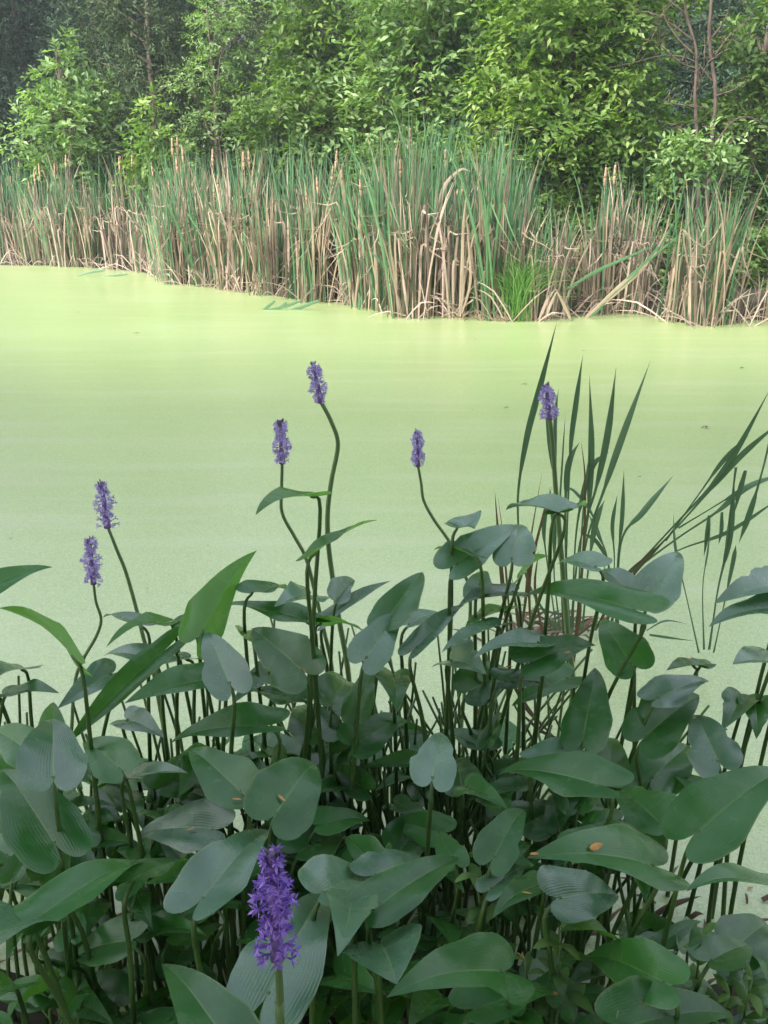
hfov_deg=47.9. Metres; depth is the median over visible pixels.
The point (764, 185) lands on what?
cattail plant
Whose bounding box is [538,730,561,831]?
bare stalk
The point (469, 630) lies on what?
pickerelweed shoot
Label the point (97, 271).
water reeds
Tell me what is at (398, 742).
bare stalk
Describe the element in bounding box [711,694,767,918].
pickerelweed shoot
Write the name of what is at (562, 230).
cattail plant
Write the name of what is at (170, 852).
pickerelweed shoot
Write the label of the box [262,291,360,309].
water reeds
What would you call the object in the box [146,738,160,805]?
bare stalk
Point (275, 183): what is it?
reed thicket
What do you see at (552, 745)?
pickerelweed shoot
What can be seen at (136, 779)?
pickerelweed shoot
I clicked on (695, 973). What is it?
leafy weed
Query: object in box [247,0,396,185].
broadleaf tree
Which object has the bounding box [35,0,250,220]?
cedar tree
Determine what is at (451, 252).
cattail plant
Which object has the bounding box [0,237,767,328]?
reed litter
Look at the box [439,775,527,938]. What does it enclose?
pickerelweed shoot
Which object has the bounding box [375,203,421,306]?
cattail plant
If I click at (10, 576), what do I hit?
pickerelweed shoot
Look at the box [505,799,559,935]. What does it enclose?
pickerelweed shoot
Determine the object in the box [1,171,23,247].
cattail plant
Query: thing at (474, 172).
cattail plant
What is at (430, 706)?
bare stalk
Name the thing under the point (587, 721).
pickerelweed shoot
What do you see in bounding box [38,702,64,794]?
pickerelweed shoot
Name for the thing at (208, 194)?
cattail plant
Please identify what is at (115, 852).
pickerelweed shoot
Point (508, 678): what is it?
pickerelweed shoot
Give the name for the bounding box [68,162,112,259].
cattail plant
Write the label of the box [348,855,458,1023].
pickerelweed shoot
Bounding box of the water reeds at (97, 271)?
[77,269,127,276]
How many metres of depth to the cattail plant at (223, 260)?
13.44 m
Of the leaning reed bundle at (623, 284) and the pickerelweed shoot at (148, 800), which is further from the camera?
the leaning reed bundle at (623, 284)
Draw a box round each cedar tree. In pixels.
[0,0,101,199]
[0,0,205,205]
[0,15,59,205]
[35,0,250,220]
[104,0,263,192]
[185,0,337,199]
[221,0,367,177]
[227,0,440,202]
[353,1,485,190]
[421,2,598,233]
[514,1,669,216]
[548,0,744,234]
[621,0,767,245]
[656,0,767,230]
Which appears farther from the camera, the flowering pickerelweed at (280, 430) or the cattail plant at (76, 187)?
the cattail plant at (76, 187)
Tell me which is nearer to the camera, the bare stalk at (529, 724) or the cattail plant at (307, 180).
the bare stalk at (529, 724)
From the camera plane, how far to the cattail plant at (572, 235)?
11.12 m
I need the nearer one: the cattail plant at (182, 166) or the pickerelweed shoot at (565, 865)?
the pickerelweed shoot at (565, 865)
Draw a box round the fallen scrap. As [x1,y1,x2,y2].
[589,843,602,850]
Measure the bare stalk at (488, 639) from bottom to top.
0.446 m
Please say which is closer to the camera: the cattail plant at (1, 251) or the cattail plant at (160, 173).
the cattail plant at (160, 173)
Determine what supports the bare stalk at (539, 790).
on the water
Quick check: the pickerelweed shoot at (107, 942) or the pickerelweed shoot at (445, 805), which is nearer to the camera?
the pickerelweed shoot at (107, 942)
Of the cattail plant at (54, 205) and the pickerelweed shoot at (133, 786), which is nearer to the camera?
the pickerelweed shoot at (133, 786)
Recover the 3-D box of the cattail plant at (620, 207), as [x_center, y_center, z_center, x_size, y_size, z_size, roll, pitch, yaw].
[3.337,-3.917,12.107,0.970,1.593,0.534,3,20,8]
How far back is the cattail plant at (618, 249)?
10.73 m
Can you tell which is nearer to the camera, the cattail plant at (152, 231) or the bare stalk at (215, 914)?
the bare stalk at (215, 914)
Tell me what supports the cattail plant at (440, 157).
on the ground
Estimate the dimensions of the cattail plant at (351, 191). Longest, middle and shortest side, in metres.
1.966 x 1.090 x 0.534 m
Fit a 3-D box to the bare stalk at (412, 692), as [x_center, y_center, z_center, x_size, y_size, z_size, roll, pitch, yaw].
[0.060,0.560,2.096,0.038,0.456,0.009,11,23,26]
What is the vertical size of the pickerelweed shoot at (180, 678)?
0.752 m
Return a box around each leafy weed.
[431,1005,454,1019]
[437,863,519,974]
[514,951,561,1019]
[533,922,594,1023]
[682,922,718,1023]
[707,973,742,1023]
[723,962,767,1023]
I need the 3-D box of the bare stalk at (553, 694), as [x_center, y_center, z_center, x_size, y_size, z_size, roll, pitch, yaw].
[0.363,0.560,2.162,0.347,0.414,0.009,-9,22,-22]
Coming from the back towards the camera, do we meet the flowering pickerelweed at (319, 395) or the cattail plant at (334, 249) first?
the cattail plant at (334, 249)
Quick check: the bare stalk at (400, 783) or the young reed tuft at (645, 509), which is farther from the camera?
the young reed tuft at (645, 509)
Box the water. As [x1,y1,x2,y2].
[0,265,767,1012]
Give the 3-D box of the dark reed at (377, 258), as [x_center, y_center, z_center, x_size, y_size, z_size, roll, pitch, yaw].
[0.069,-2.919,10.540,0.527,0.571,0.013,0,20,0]
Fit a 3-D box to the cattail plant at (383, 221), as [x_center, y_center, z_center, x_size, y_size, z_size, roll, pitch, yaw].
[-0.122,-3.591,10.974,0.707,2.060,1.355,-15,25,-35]
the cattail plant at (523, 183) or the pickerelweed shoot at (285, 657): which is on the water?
the pickerelweed shoot at (285, 657)
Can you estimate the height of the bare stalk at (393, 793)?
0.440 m
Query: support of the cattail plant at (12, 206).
on the ground
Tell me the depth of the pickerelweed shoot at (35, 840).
1.22 m
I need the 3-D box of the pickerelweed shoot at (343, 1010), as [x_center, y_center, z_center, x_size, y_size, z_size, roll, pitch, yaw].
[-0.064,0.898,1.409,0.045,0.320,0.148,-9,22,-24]
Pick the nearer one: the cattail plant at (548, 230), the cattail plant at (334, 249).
the cattail plant at (548, 230)
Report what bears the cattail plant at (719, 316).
on the ground
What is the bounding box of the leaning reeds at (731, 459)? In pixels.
[596,393,767,630]
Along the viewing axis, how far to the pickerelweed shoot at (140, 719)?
1.53 m
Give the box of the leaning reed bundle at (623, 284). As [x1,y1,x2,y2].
[563,211,682,318]
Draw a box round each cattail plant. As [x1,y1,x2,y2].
[0,157,13,231]
[0,180,15,252]
[0,188,17,261]
[0,188,32,265]
[0,190,11,262]
[1,169,50,225]
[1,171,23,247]
[4,152,27,253]
[7,175,21,242]
[8,172,66,266]
[9,166,32,240]
[9,168,48,214]
[11,157,36,250]
[13,181,33,261]
[14,194,44,260]
[16,187,37,260]
[17,186,39,252]
[17,191,47,265]
[18,162,54,265]
[23,184,51,259]
[27,181,47,232]
[33,177,75,266]
[35,177,77,266]
[38,152,92,266]
[41,158,73,264]
[41,159,75,251]
[43,144,86,218]
[43,169,84,266]
[47,149,69,214]
[48,174,95,265]
[51,155,85,209]
[54,168,91,265]
[58,176,87,266]
[59,162,84,216]
[60,186,96,260]
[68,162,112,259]
[69,196,98,267]
[72,150,121,259]
[75,180,102,266]
[83,187,124,269]
[84,188,102,253]
[90,152,133,251]
[91,160,120,251]
[96,181,119,256]
[99,156,140,268]
[101,156,129,253]
[102,155,145,262]
[116,175,152,259]
[120,190,147,263]
[123,185,148,272]
[124,172,159,274]
[126,176,187,284]
[134,199,169,281]
[141,169,190,284]
[143,139,171,213]
[143,165,189,283]
[143,168,212,286]
[145,156,195,264]
[145,175,167,279]
[145,186,174,227]
[150,144,185,203]
[151,162,170,254]
[152,142,204,214]
[153,198,171,276]
[156,131,211,200]
[159,147,203,244]
[160,160,198,284]
[162,133,196,269]
[165,138,187,205]
[167,147,224,286]
[174,173,209,274]
[177,165,222,239]
[177,188,209,285]
[179,184,216,260]
[180,164,215,220]
[181,152,209,206]
[181,154,215,202]
[188,154,219,212]
[189,180,219,286]
[192,152,233,202]
[192,160,226,226]
[198,177,228,287]
[198,182,237,289]
[200,166,235,289]
[203,142,265,290]
[203,159,244,287]
[215,137,255,204]
[216,140,262,284]
[222,141,278,292]
[222,170,269,287]
[223,169,274,295]
[226,146,274,290]
[237,191,277,295]
[246,166,296,282]
[254,173,293,273]
[261,164,309,283]
[262,193,282,293]
[267,157,314,221]
[273,135,309,221]
[277,165,309,299]
[281,140,334,302]
[284,178,328,302]
[285,151,345,275]
[285,159,328,200]
[288,195,330,298]
[291,172,339,288]
[292,161,344,231]
[296,147,355,302]
[296,154,325,214]
[299,177,340,302]
[302,166,348,215]
[305,170,334,284]
[308,179,354,294]
[311,167,366,305]
[312,149,370,305]
[315,162,368,303]
[316,154,365,306]
[317,200,341,279]
[320,180,343,295]
[322,163,370,299]
[322,192,359,304]
[323,149,407,310]
[326,168,375,306]
[327,151,370,231]
[333,167,378,242]
[339,127,399,243]
[342,133,445,318]
[342,143,386,308]
[345,186,385,310]
[346,136,408,215]
[349,127,383,212]
[351,183,387,309]
[352,153,398,306]
[358,166,405,306]
[359,163,406,213]
[359,167,415,313]
[360,153,401,209]
[366,121,419,228]
[366,141,435,318]
[366,157,399,316]
[369,137,420,212]
[374,128,418,194]
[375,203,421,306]
[376,100,458,280]
[379,131,438,197]
[379,137,467,319]
[384,167,435,317]
[386,92,473,220]
[388,177,432,317]
[393,116,451,268]
[393,151,457,309]
[397,114,454,192]
[399,137,479,316]
[407,100,473,242]
[411,173,475,307]
[411,177,483,318]
[421,138,459,263]
[425,118,479,203]
[429,137,492,232]
[430,214,472,317]
[433,186,474,316]
[433,194,483,317]
[435,162,484,314]
[436,131,548,321]
[439,201,482,312]
[440,135,472,207]
[442,166,481,288]
[445,146,522,317]
[446,141,501,294]
[451,138,511,262]
[453,116,517,265]
[455,183,475,265]
[456,128,528,320]
[457,124,553,320]
[458,134,509,198]
[465,111,515,206]
[467,141,524,245]
[470,143,522,241]
[475,115,540,226]
[489,172,554,261]
[490,173,535,253]
[491,169,537,293]
[492,170,533,263]
[494,188,534,252]
[498,151,542,230]
[505,178,544,262]
[507,219,562,320]
[518,173,556,262]
[520,223,551,308]
[524,191,575,321]
[526,176,574,315]
[531,194,597,318]
[533,190,582,300]
[542,219,589,317]
[542,229,573,289]
[544,201,581,318]
[552,215,587,273]
[554,197,596,315]
[564,182,621,315]
[567,159,629,288]
[573,188,633,315]
[582,155,652,312]
[585,162,630,314]
[589,184,640,313]
[596,184,635,252]
[597,179,643,273]
[608,165,639,296]
[608,183,634,293]
[612,191,664,314]
[622,204,666,307]
[623,197,669,296]
[623,218,666,314]
[624,159,680,301]
[627,208,668,298]
[652,174,730,322]
[656,137,712,318]
[671,217,733,325]
[672,169,732,320]
[679,217,714,326]
[682,160,755,325]
[683,195,750,324]
[694,190,756,318]
[697,186,766,325]
[703,166,759,326]
[708,173,751,261]
[710,165,767,325]
[720,175,767,324]
[753,164,767,210]
[753,279,767,322]
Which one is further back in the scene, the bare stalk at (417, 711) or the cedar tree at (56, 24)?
the cedar tree at (56, 24)
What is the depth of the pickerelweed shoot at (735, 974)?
1.28 m
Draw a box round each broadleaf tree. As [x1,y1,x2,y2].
[0,25,163,198]
[154,0,267,182]
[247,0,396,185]
[313,0,553,176]
[432,0,712,262]
[678,0,767,268]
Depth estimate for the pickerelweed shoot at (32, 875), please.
1.44 m
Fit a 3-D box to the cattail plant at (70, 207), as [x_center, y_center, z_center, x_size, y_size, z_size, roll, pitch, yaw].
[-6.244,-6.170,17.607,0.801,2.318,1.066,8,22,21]
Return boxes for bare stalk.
[0,888,4,900]
[17,675,21,723]
[72,702,85,742]
[78,787,88,810]
[84,733,119,831]
[89,785,92,811]
[104,848,122,969]
[121,701,142,757]
[122,910,130,968]
[131,818,163,904]
[140,684,169,804]
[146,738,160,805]
[155,670,180,750]
[160,730,165,761]
[166,663,183,752]
[170,738,176,802]
[206,695,208,715]
[212,892,240,917]
[265,684,286,734]
[277,722,359,833]
[338,651,351,761]
[341,784,391,843]
[342,628,348,669]
[351,626,384,747]
[355,801,360,833]
[365,705,391,834]
[370,768,387,823]
[372,754,375,829]
[374,811,383,830]
[375,697,415,813]
[377,701,402,781]
[378,779,382,833]
[382,747,402,815]
[382,771,402,921]
[387,739,406,795]
[388,661,414,722]
[389,659,404,746]
[389,697,392,803]
[391,710,398,819]
[397,885,435,926]
[398,727,403,749]
[399,747,404,793]
[401,717,438,793]
[402,768,430,897]
[403,662,416,794]
[403,812,485,925]
[407,695,433,734]
[413,718,417,744]
[413,782,481,894]
[418,710,443,892]
[420,855,441,910]
[422,690,472,796]
[427,749,455,899]
[427,775,494,912]
[431,797,457,855]
[432,697,457,757]
[437,635,444,714]
[438,708,448,804]
[440,702,452,804]
[446,799,465,891]
[448,667,453,802]
[448,693,460,735]
[448,711,456,809]
[450,689,468,757]
[452,645,464,757]
[452,747,464,802]
[457,663,527,755]
[457,690,505,821]
[457,692,460,810]
[457,748,501,818]
[458,800,473,835]
[469,818,526,955]
[486,652,503,753]
[486,719,532,823]
[487,629,489,713]
[493,651,505,711]
[494,702,497,714]
[508,649,592,754]
[509,716,557,756]
[514,705,551,793]
[527,686,578,748]
[527,689,569,745]
[531,780,535,914]
[533,780,538,795]
[534,699,536,797]
[535,691,562,781]
[535,725,552,780]
[537,781,542,798]
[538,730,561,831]
[540,787,549,798]
[545,700,560,730]
[547,695,550,791]
[550,627,572,792]
[581,723,622,824]
[586,875,630,943]
[679,705,709,742]
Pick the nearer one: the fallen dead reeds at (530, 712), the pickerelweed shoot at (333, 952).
the pickerelweed shoot at (333, 952)
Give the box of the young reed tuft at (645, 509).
[586,475,672,622]
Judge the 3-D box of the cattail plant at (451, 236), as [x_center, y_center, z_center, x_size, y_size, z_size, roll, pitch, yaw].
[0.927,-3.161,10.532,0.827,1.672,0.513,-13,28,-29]
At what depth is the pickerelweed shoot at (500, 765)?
1.70 m
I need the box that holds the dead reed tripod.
[538,287,571,319]
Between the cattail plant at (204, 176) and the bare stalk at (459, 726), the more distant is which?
the cattail plant at (204, 176)
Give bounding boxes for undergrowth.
[2,140,767,279]
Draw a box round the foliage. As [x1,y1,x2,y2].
[0,737,767,1023]
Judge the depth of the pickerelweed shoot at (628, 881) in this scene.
1.69 m
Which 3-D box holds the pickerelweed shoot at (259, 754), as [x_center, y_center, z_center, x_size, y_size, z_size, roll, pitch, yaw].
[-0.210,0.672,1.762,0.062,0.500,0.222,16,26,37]
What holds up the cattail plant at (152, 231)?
on the ground
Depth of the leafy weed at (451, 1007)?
1.23 m
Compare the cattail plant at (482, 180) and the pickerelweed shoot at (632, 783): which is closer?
the pickerelweed shoot at (632, 783)
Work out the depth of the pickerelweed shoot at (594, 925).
1.20 m
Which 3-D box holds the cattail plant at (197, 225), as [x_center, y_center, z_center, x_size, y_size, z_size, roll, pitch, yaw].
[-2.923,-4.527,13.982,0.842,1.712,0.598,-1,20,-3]
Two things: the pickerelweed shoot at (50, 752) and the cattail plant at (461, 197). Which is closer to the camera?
the pickerelweed shoot at (50, 752)
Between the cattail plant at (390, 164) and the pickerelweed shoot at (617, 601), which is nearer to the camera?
the pickerelweed shoot at (617, 601)
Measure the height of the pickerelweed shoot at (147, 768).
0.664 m
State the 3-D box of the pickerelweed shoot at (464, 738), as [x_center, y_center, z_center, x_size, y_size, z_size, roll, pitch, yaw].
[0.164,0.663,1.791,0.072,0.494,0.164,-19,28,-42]
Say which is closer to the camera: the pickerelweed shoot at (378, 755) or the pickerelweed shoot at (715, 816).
the pickerelweed shoot at (715, 816)
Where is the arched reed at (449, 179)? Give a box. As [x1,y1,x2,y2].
[438,168,467,246]
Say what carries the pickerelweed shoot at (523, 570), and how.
on the water
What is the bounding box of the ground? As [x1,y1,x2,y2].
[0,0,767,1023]
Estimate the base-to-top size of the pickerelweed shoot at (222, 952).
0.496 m
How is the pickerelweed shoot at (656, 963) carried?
on the water
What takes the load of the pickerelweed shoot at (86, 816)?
on the water
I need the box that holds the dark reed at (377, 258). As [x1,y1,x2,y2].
[370,250,398,283]
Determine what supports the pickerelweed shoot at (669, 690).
on the water
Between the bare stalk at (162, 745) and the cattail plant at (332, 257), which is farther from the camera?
the cattail plant at (332, 257)
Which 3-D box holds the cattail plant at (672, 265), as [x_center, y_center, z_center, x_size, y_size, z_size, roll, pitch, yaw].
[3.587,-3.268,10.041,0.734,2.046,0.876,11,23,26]
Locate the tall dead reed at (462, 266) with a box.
[458,190,471,313]
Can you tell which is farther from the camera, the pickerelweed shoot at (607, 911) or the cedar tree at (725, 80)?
the cedar tree at (725, 80)
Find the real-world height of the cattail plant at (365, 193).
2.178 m
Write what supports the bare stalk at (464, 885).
on the water
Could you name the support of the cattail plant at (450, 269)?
on the ground
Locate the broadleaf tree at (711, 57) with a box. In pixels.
[605,0,767,253]
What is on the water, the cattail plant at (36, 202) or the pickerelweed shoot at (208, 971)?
the pickerelweed shoot at (208, 971)
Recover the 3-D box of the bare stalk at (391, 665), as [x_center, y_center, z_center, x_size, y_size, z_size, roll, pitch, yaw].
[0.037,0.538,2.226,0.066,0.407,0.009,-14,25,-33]
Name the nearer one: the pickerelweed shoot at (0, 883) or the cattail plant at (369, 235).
the pickerelweed shoot at (0, 883)
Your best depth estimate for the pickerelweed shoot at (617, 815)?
1.44 m
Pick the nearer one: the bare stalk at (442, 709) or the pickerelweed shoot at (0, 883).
the pickerelweed shoot at (0, 883)
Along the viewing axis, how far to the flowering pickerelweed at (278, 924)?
0.79 m
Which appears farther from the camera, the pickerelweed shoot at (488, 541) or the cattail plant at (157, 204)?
the cattail plant at (157, 204)
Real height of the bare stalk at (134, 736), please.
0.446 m
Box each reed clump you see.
[495,444,585,660]
[517,323,649,630]
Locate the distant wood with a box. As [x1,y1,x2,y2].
[0,0,767,201]
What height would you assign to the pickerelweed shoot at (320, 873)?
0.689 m
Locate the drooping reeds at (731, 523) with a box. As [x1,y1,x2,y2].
[673,445,767,652]
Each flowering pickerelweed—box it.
[70,535,103,808]
[92,479,170,758]
[247,843,301,1023]
[272,418,333,671]
[305,361,351,681]
[410,428,471,724]
[537,381,574,704]
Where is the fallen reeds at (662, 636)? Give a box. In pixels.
[647,620,691,640]
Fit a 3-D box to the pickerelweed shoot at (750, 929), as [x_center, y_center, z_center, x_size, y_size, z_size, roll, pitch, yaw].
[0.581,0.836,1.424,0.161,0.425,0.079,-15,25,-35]
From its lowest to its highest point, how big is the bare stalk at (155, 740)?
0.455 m
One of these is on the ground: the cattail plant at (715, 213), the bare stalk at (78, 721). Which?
the cattail plant at (715, 213)
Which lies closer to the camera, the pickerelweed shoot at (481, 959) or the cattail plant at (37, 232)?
the pickerelweed shoot at (481, 959)
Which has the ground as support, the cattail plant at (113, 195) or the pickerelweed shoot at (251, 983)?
the cattail plant at (113, 195)
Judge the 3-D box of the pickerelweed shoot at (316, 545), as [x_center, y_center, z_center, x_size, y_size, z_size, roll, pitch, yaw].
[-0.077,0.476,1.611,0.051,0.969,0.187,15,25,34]
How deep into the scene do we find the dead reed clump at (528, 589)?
2.74 m
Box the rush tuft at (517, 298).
[448,241,584,321]
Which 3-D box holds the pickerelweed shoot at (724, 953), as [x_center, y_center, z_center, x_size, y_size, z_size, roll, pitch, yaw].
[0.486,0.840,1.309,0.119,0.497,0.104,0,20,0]
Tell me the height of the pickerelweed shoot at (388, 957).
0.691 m
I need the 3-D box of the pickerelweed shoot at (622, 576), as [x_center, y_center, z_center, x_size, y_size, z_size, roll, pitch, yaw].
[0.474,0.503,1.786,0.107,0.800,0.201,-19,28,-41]
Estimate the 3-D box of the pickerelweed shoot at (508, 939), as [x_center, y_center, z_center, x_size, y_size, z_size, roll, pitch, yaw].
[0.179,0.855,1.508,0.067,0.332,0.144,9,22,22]
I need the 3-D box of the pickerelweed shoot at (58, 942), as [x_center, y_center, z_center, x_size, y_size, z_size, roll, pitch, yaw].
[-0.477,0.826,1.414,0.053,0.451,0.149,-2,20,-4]
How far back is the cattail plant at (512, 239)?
10.16 m
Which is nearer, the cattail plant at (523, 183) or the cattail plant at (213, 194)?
the cattail plant at (523, 183)
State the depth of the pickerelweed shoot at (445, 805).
1.68 m
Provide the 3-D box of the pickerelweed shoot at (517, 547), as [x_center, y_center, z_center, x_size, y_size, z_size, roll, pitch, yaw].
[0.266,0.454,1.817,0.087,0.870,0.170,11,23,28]
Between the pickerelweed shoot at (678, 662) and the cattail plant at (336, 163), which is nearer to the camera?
the pickerelweed shoot at (678, 662)
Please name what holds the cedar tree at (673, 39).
on the ground
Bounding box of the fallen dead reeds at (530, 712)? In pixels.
[477,631,575,736]
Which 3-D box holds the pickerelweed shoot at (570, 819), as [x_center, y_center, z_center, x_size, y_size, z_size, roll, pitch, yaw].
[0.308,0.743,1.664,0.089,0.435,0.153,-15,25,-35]
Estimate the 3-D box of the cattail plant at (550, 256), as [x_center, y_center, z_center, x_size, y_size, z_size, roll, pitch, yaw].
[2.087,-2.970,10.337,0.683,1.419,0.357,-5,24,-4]
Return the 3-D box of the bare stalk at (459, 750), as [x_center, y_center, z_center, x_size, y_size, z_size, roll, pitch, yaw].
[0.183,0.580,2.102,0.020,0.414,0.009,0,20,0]
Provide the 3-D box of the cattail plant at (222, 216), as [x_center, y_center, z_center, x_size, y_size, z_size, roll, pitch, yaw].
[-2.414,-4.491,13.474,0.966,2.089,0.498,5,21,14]
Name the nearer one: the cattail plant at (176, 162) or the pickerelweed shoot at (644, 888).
the pickerelweed shoot at (644, 888)
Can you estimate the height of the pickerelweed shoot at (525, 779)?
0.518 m
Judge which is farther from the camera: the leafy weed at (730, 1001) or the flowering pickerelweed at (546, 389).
the flowering pickerelweed at (546, 389)
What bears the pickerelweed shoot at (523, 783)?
on the water
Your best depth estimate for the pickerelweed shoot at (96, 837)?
1.43 m
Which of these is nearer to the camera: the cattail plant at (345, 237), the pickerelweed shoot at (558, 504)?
the pickerelweed shoot at (558, 504)
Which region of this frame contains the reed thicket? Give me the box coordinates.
[0,115,552,277]
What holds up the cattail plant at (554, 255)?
on the ground
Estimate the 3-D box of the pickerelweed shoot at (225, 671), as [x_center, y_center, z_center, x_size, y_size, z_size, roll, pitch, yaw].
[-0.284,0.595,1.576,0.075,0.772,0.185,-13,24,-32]
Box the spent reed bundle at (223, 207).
[217,186,244,281]
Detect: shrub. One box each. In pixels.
[210,61,394,196]
[334,121,636,274]
[567,203,767,290]
[642,111,748,224]
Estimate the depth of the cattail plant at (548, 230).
10.58 m
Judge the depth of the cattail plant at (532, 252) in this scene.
10.38 m
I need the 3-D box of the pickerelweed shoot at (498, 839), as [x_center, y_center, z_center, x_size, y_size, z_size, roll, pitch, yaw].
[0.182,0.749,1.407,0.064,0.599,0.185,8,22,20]
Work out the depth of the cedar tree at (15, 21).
23.66 m
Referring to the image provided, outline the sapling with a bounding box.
[112,82,209,206]
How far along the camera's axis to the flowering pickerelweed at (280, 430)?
1.98 m
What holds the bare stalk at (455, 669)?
in the water
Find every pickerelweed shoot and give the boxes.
[0,565,50,723]
[0,606,113,967]
[0,660,42,727]
[0,679,58,725]
[0,723,48,1023]
[0,752,14,769]
[0,769,91,1023]
[0,818,1,970]
[0,832,49,949]
[0,833,17,1020]
[0,854,26,1023]
[0,871,61,1020]
[0,900,70,1015]
[0,971,40,1023]
[1,856,28,976]
[12,858,137,1023]
[16,719,87,989]
[26,868,55,944]
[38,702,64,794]
[38,848,101,1002]
[44,782,82,950]
[51,784,79,799]
[53,909,93,991]
[57,787,76,794]
[58,658,116,810]
[69,795,115,806]
[73,626,185,804]
[73,913,154,1005]
[78,897,129,1010]
[81,762,128,912]
[82,736,164,947]
[83,810,100,896]
[85,820,136,968]
[88,825,142,994]
[89,807,129,909]
[92,780,138,947]
[92,847,167,986]
[93,849,106,894]
[94,811,132,968]
[98,771,160,951]
[101,845,167,998]
[104,611,155,843]
[104,643,174,804]
[105,761,186,988]
[105,845,165,968]
[107,612,218,829]
[108,882,146,1011]
[109,705,163,904]
[112,858,187,1023]
[115,790,143,837]
[115,878,148,1000]
[117,836,170,998]
[123,758,154,886]
[123,762,148,834]
[124,662,235,936]
[127,886,161,988]
[139,760,166,897]
[139,803,190,967]
[140,798,235,979]
[141,808,194,965]
[143,762,193,937]
[145,855,187,883]
[146,795,165,810]
[146,797,171,810]
[148,910,222,963]
[150,841,188,967]
[160,843,225,987]
[162,908,226,970]
[162,964,262,1023]
[163,829,267,972]
[164,652,202,744]
[168,742,230,940]
[171,701,289,856]
[171,882,201,951]
[172,614,209,745]
[175,788,206,940]
[176,755,212,914]
[178,551,255,930]
[189,747,258,951]
[190,962,216,980]
[201,632,252,963]
[217,821,257,983]
[226,892,329,1023]
[231,894,237,961]
[232,601,329,751]
[233,750,266,828]
[235,580,286,828]
[235,625,268,764]
[236,661,271,828]
[242,735,266,822]
[243,732,301,757]
[243,757,321,855]
[245,751,292,759]
[246,819,254,930]
[246,873,281,915]
[250,847,292,881]
[251,627,325,758]
[251,685,324,879]
[256,487,331,760]
[271,743,287,764]
[274,581,328,678]
[277,824,345,889]
[282,854,306,877]
[286,878,331,953]
[288,704,341,805]
[296,520,376,805]
[298,854,367,1023]
[308,806,369,948]
[311,743,333,776]
[313,671,354,801]
[315,616,361,742]
[315,996,348,1023]
[317,581,389,844]
[317,791,348,807]
[321,774,358,833]
[325,888,377,1023]
[327,576,354,710]
[327,909,372,996]
[328,861,351,991]
[331,740,369,877]
[331,844,351,991]
[332,764,375,834]
[334,992,367,1023]
[335,843,352,860]
[337,712,407,834]
[341,673,374,832]
[342,823,363,833]
[342,923,421,1023]
[345,613,398,843]
[345,834,388,982]
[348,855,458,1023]
[349,849,421,1023]
[356,749,384,827]
[357,572,424,829]
[358,970,393,1020]
[365,749,443,881]
[367,833,384,876]
[371,842,391,1023]
[374,667,410,817]
[377,721,431,803]
[382,794,429,913]
[382,814,424,925]
[386,932,534,1023]
[398,605,462,913]
[399,609,436,796]
[402,810,456,914]
[407,778,433,856]
[408,989,451,1023]
[409,722,423,751]
[409,732,456,1021]
[417,905,420,923]
[430,510,480,855]
[431,870,464,989]
[433,524,514,806]
[433,638,485,912]
[434,546,489,782]
[434,831,469,997]
[438,792,449,910]
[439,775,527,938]
[441,758,482,945]
[442,617,513,906]
[442,728,501,775]
[448,979,555,1023]
[449,494,576,885]
[451,661,506,883]
[453,772,507,926]
[458,583,529,751]
[458,796,478,915]
[461,667,551,920]
[463,571,491,867]
[464,554,547,816]
[464,861,525,1014]
[466,603,524,754]
[468,851,533,972]
[470,916,511,942]
[472,808,525,931]
[474,627,557,840]
[476,713,515,930]
[476,791,513,936]
[478,524,536,875]
[478,840,529,933]
[480,757,526,919]
[486,808,494,822]
[492,870,545,958]
[493,712,521,757]
[498,772,522,799]
[499,634,595,935]
[499,751,634,969]
[501,754,532,799]
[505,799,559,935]
[505,968,518,973]
[512,662,582,831]
[512,737,584,932]
[513,792,569,968]
[514,836,571,969]
[522,578,669,899]
[522,840,552,952]
[523,500,585,800]
[523,777,562,934]
[527,823,689,985]
[534,820,639,1007]
[537,865,618,1023]
[540,813,584,949]
[542,798,582,949]
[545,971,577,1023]
[545,983,605,1023]
[554,825,584,950]
[558,550,612,829]
[558,797,599,974]
[558,1012,586,1023]
[560,668,612,952]
[560,919,620,986]
[561,871,601,942]
[564,810,614,951]
[569,823,602,977]
[571,952,607,984]
[579,674,707,962]
[581,798,614,869]
[581,864,610,937]
[583,780,649,825]
[586,869,612,1013]
[588,938,689,1018]
[592,786,676,1007]
[593,808,627,1005]
[594,975,732,1023]
[597,738,630,984]
[598,620,654,807]
[599,868,621,985]
[600,781,652,912]
[602,568,648,902]
[614,552,683,798]
[617,871,650,934]
[622,693,698,911]
[627,935,676,952]
[628,831,663,935]
[630,742,692,912]
[631,657,706,887]
[631,831,639,918]
[660,765,767,946]
[662,774,702,917]
[665,657,716,896]
[673,715,742,954]
[686,862,767,1023]
[687,935,752,992]
[690,687,762,914]
[706,592,767,923]
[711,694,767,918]
[714,565,767,915]
[714,913,767,1013]
[716,968,742,1006]
[724,1011,767,1023]
[728,646,767,914]
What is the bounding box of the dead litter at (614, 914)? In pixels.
[0,608,767,1022]
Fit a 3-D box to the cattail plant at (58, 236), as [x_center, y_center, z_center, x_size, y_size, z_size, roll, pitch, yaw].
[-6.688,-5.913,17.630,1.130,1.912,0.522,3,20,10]
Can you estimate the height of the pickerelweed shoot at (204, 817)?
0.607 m
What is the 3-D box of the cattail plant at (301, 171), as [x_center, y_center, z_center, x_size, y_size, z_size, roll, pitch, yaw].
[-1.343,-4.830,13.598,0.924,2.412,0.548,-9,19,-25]
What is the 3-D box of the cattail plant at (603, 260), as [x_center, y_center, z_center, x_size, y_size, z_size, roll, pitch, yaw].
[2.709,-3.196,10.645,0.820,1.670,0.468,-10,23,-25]

